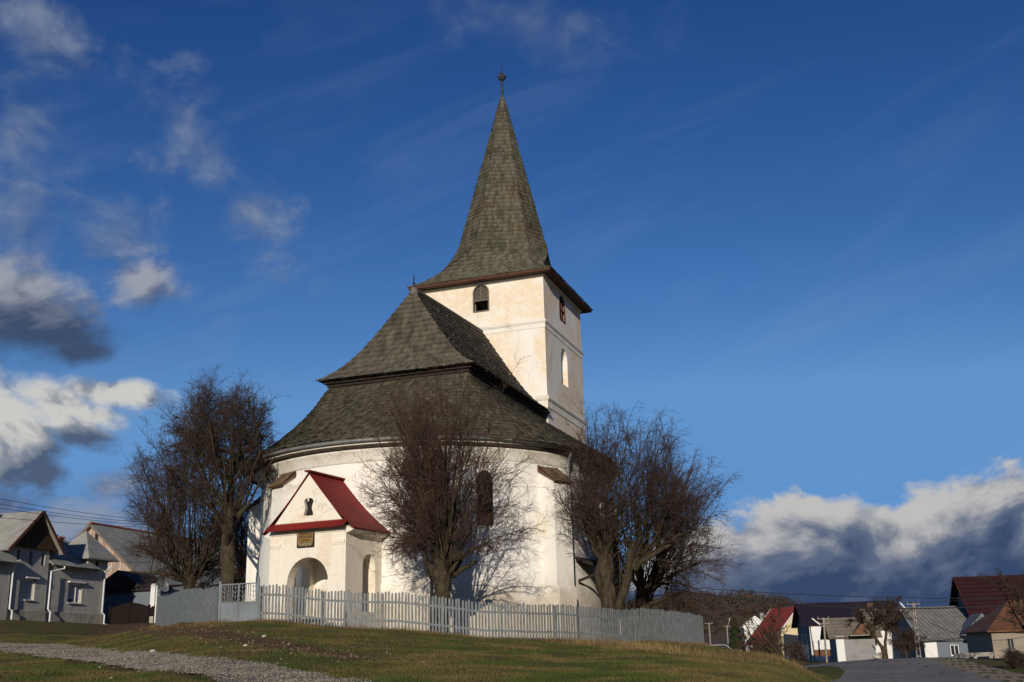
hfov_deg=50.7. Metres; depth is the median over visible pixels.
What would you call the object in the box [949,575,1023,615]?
village house
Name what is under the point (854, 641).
village house
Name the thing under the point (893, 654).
village house
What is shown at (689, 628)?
picket fence
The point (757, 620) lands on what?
village house
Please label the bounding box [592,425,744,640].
pollarded tree
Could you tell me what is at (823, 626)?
utility pole
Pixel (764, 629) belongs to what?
bush
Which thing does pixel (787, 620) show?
village house
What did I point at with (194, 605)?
picket fence
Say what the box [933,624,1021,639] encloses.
power cable
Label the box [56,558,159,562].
power cable
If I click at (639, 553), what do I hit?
pollarded tree
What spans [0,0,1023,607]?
sky
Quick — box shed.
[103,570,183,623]
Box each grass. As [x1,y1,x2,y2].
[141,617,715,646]
[545,635,825,681]
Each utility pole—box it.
[705,622,712,642]
[811,616,829,662]
[899,603,920,657]
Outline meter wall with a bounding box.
[813,640,830,656]
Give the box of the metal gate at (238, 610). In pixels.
[218,577,259,621]
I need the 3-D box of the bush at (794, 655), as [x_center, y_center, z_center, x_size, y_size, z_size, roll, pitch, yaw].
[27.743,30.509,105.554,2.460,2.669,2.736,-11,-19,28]
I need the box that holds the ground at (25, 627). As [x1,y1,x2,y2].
[0,620,1023,681]
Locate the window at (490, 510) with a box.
[477,471,492,524]
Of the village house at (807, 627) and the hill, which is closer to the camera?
the village house at (807, 627)
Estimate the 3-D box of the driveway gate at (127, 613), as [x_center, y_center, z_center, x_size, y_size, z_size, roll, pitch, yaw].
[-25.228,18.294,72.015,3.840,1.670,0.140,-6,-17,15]
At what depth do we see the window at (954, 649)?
129.13 m
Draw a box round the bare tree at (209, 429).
[125,362,291,602]
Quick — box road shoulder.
[930,657,1023,681]
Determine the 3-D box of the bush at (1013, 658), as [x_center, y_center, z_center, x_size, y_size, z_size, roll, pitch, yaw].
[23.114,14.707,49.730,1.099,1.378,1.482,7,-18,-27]
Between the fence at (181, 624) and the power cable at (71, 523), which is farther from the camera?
the power cable at (71, 523)
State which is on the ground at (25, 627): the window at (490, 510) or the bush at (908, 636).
the bush at (908, 636)
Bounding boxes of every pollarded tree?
[113,394,260,593]
[187,476,253,601]
[330,354,547,633]
[538,396,715,640]
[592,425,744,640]
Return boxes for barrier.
[954,652,993,657]
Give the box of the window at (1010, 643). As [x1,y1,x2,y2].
[1006,638,1014,649]
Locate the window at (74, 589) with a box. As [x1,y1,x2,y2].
[67,581,86,603]
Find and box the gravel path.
[0,643,372,681]
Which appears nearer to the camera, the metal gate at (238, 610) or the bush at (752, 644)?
the metal gate at (238, 610)
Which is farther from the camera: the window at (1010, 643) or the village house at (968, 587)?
the village house at (968, 587)
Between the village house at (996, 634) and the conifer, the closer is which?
the village house at (996, 634)
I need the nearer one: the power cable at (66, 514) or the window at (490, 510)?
the window at (490, 510)
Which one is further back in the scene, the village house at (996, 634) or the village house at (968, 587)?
the village house at (968, 587)
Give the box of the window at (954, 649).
[950,645,958,655]
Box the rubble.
[118,623,424,666]
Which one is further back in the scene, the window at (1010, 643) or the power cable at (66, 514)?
the window at (1010, 643)
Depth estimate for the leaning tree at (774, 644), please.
44.44 m
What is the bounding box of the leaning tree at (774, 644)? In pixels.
[726,597,788,658]
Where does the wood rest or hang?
on the hill
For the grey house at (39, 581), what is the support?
on the ground at (25, 627)
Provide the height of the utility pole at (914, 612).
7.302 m
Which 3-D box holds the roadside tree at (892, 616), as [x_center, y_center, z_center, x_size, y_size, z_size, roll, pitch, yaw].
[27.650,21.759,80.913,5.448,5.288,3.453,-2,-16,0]
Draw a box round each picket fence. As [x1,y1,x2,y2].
[155,587,219,627]
[258,584,704,643]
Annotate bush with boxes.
[736,628,771,652]
[756,625,796,655]
[784,639,807,663]
[883,622,929,657]
[999,648,1023,668]
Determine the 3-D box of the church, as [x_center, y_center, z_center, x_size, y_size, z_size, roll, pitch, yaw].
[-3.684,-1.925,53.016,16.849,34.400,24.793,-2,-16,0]
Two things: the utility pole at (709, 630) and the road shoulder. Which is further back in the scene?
the utility pole at (709, 630)
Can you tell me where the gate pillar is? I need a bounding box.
[149,584,160,622]
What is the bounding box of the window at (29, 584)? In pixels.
[24,576,39,600]
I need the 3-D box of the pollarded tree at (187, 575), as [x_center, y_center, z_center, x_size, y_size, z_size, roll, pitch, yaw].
[-14.887,7.615,50.263,6.955,10.987,7.398,7,-18,-26]
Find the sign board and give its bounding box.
[297,531,314,547]
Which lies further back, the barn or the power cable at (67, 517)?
the barn
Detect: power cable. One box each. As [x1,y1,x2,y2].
[0,517,191,528]
[1,504,191,524]
[1,508,139,524]
[3,499,191,523]
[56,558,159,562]
[630,588,1017,602]
[631,581,999,608]
[670,585,1002,598]
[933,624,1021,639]
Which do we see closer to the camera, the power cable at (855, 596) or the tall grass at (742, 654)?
the tall grass at (742, 654)
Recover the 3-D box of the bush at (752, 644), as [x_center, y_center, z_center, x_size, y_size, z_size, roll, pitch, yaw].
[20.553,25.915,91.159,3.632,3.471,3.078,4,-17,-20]
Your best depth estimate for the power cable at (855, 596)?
116.64 m
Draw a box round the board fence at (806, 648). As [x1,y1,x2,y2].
[786,644,809,659]
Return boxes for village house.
[740,613,762,650]
[746,607,798,659]
[791,600,897,660]
[820,617,881,661]
[856,602,900,658]
[894,606,983,657]
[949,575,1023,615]
[960,599,1023,657]
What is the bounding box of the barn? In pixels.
[74,522,236,590]
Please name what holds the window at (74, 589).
in the grey house at (39, 581)
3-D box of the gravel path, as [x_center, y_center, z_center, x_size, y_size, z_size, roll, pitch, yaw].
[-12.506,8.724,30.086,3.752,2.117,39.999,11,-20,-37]
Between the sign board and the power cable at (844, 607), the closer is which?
the sign board
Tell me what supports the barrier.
on the ground at (25, 627)
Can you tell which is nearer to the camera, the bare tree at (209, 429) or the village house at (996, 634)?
the bare tree at (209, 429)
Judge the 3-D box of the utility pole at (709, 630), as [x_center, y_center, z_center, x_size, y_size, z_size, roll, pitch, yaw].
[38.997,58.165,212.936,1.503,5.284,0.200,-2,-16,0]
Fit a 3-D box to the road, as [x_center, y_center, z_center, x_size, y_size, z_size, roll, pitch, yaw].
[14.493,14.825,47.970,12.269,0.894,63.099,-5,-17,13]
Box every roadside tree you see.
[842,595,914,658]
[969,566,1023,633]
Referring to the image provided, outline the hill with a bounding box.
[625,603,768,645]
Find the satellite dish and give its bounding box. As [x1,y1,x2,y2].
[157,579,168,591]
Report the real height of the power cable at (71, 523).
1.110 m
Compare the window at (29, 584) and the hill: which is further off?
the hill
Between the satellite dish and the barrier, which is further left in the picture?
the satellite dish
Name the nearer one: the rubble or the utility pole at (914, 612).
the rubble
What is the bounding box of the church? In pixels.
[243,65,624,639]
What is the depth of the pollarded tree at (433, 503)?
36.14 m
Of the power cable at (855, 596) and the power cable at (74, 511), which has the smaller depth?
the power cable at (74, 511)
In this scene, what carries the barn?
on the ground at (25, 627)
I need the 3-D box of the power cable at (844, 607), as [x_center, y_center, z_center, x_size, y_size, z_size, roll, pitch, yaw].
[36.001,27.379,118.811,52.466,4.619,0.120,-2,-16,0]
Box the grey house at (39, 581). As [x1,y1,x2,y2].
[0,510,118,623]
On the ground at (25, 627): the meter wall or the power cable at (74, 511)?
the meter wall
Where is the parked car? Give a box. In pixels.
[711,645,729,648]
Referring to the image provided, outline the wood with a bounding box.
[625,588,804,637]
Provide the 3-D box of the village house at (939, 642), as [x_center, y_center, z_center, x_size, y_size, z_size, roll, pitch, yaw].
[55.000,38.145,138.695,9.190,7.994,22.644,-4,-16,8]
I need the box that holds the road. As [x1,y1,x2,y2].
[805,657,1002,681]
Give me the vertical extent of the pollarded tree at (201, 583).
7.903 m
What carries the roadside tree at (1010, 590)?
on the ground at (25, 627)
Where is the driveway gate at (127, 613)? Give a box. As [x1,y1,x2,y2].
[108,603,155,623]
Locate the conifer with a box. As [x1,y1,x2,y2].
[728,618,743,649]
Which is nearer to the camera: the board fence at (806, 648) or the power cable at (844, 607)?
the power cable at (844, 607)

